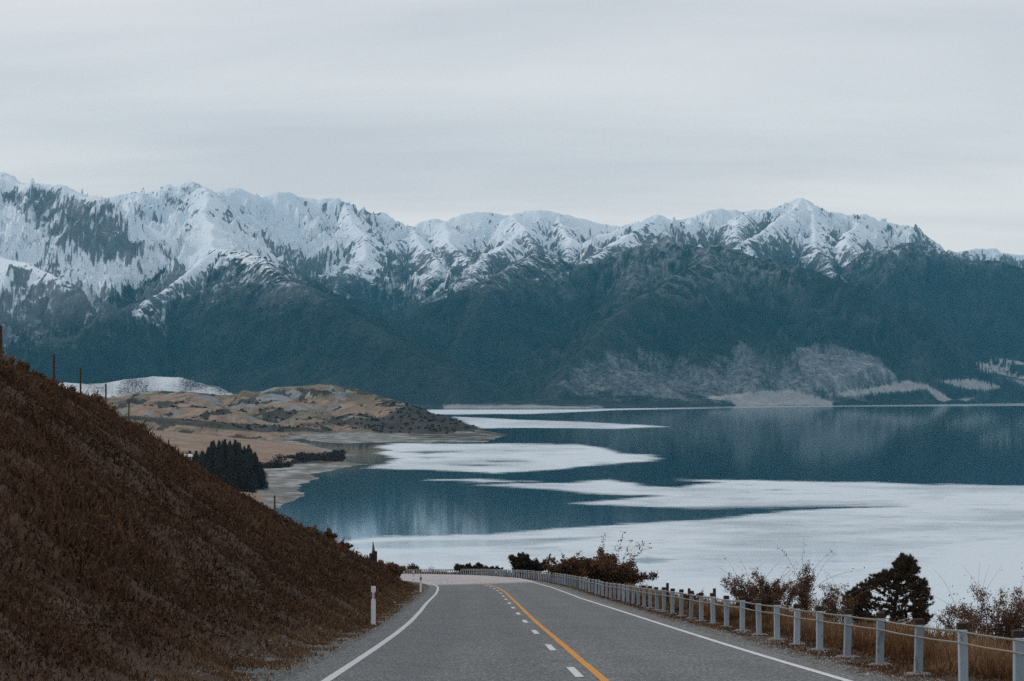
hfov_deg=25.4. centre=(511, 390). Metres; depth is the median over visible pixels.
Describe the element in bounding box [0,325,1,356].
fence post
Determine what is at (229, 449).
conifer tree
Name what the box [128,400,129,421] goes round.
fence post
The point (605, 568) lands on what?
bush
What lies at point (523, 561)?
bush
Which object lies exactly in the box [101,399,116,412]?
bush
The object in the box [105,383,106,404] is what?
fence post
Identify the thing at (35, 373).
bush
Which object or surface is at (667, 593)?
fence post
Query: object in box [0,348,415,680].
bracken
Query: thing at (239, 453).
conifer tree
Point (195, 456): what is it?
conifer tree
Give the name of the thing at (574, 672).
lane dash
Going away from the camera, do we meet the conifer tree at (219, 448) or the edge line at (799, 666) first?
the edge line at (799, 666)
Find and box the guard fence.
[402,569,1023,680]
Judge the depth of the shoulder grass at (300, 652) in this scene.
40.37 m
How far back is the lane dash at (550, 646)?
42.47 m
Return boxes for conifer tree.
[192,450,199,461]
[199,451,207,468]
[204,447,212,463]
[210,440,215,455]
[213,439,226,462]
[222,438,227,459]
[225,441,234,464]
[232,439,237,452]
[232,470,249,491]
[235,442,243,465]
[242,445,257,478]
[242,473,256,492]
[245,465,258,491]
[251,452,263,476]
[255,461,269,488]
[255,467,268,489]
[369,543,376,564]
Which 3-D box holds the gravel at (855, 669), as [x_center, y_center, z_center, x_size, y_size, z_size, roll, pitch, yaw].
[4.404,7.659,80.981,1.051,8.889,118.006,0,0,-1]
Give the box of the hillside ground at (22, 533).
[0,363,1011,680]
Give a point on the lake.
(694, 496)
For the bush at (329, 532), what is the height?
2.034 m
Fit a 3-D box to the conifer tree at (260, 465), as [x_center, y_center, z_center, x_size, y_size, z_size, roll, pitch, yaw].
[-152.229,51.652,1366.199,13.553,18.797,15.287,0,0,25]
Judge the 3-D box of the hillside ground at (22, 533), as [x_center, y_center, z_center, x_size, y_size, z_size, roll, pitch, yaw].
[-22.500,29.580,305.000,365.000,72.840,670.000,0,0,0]
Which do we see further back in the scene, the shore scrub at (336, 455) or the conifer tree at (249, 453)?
the shore scrub at (336, 455)
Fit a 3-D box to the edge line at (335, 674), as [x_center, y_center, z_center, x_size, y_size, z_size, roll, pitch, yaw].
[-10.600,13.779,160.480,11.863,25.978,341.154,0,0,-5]
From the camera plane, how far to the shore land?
3209.98 m
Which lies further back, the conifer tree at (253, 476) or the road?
the conifer tree at (253, 476)
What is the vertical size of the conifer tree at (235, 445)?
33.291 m
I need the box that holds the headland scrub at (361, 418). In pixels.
[143,391,474,433]
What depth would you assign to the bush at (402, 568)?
299.76 m
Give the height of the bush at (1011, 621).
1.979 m
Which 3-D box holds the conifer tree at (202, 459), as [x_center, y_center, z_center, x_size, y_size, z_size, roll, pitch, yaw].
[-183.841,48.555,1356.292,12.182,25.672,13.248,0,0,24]
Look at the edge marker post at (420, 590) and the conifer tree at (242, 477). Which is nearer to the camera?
the edge marker post at (420, 590)
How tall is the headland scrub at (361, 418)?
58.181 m
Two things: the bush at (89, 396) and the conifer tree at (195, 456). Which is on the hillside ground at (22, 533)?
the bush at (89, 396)
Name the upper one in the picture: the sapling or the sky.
the sky
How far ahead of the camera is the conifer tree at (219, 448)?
1363.91 m
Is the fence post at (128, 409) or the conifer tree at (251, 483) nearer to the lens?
the fence post at (128, 409)
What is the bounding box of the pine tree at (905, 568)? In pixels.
[841,553,934,629]
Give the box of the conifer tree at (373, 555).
[369,543,376,564]
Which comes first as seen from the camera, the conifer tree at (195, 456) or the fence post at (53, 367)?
the fence post at (53, 367)
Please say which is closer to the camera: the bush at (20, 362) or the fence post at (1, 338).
the bush at (20, 362)
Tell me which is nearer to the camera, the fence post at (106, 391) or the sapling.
the sapling
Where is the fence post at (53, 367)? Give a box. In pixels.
[52,354,55,379]
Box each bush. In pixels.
[0,355,29,370]
[25,369,42,376]
[63,385,91,399]
[92,390,108,407]
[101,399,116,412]
[307,524,319,534]
[318,523,337,539]
[334,536,353,548]
[378,559,407,574]
[381,562,400,574]
[407,562,419,571]
[454,562,502,573]
[507,552,547,575]
[542,550,597,580]
[578,531,658,587]
[683,587,704,601]
[720,557,800,616]
[789,570,877,622]
[932,562,1023,648]
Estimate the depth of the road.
42.63 m
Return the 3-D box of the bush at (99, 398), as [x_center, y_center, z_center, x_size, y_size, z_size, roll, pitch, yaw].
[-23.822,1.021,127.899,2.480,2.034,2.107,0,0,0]
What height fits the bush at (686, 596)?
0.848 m
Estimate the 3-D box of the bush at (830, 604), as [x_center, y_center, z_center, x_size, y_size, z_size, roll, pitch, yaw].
[8.173,5.362,57.939,2.433,1.606,1.145,0,0,0]
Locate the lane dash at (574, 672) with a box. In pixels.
[566,667,583,676]
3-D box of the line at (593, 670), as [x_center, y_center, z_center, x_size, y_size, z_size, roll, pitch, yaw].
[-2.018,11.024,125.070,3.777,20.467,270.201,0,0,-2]
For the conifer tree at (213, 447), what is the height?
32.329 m
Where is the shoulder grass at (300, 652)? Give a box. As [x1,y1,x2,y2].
[126,582,426,680]
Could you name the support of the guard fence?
on the hillside ground at (22, 533)
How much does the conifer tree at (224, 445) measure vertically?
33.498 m
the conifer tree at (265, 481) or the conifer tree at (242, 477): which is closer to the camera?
the conifer tree at (242, 477)
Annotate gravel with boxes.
[148,590,426,680]
[566,587,944,680]
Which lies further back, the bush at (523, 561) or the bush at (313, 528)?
the bush at (523, 561)
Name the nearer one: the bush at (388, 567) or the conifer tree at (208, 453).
the bush at (388, 567)
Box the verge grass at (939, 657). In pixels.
[403,570,1012,680]
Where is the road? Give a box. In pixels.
[283,574,877,680]
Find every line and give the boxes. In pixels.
[321,580,438,680]
[435,576,608,680]
[447,574,851,680]
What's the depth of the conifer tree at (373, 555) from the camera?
218.93 m
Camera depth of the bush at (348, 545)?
211.93 m
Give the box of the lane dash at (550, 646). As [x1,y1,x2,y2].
[545,644,555,649]
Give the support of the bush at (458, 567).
on the hillside ground at (22, 533)
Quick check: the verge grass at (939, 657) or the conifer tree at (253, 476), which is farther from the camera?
the conifer tree at (253, 476)
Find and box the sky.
[0,0,1023,254]
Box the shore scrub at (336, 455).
[261,449,346,467]
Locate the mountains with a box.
[0,172,1023,407]
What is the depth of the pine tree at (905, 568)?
69.80 m
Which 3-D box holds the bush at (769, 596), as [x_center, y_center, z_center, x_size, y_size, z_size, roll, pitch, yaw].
[6.950,5.487,62.895,2.554,1.804,1.936,0,0,0]
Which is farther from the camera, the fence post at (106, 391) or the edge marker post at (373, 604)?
the fence post at (106, 391)
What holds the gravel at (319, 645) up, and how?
on the hillside ground at (22, 533)
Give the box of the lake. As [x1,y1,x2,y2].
[276,403,1023,642]
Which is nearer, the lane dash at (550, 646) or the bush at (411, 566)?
the lane dash at (550, 646)
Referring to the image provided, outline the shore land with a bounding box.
[58,376,506,508]
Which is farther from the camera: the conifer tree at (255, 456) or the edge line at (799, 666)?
the conifer tree at (255, 456)
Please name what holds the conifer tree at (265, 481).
on the shore land
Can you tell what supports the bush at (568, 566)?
on the hillside ground at (22, 533)
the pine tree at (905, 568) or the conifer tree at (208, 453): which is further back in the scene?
the conifer tree at (208, 453)
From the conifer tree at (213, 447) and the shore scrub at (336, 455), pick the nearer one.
the conifer tree at (213, 447)
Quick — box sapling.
[778,544,864,615]
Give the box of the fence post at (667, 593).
[666,583,668,602]
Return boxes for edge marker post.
[371,586,375,624]
[419,574,421,591]

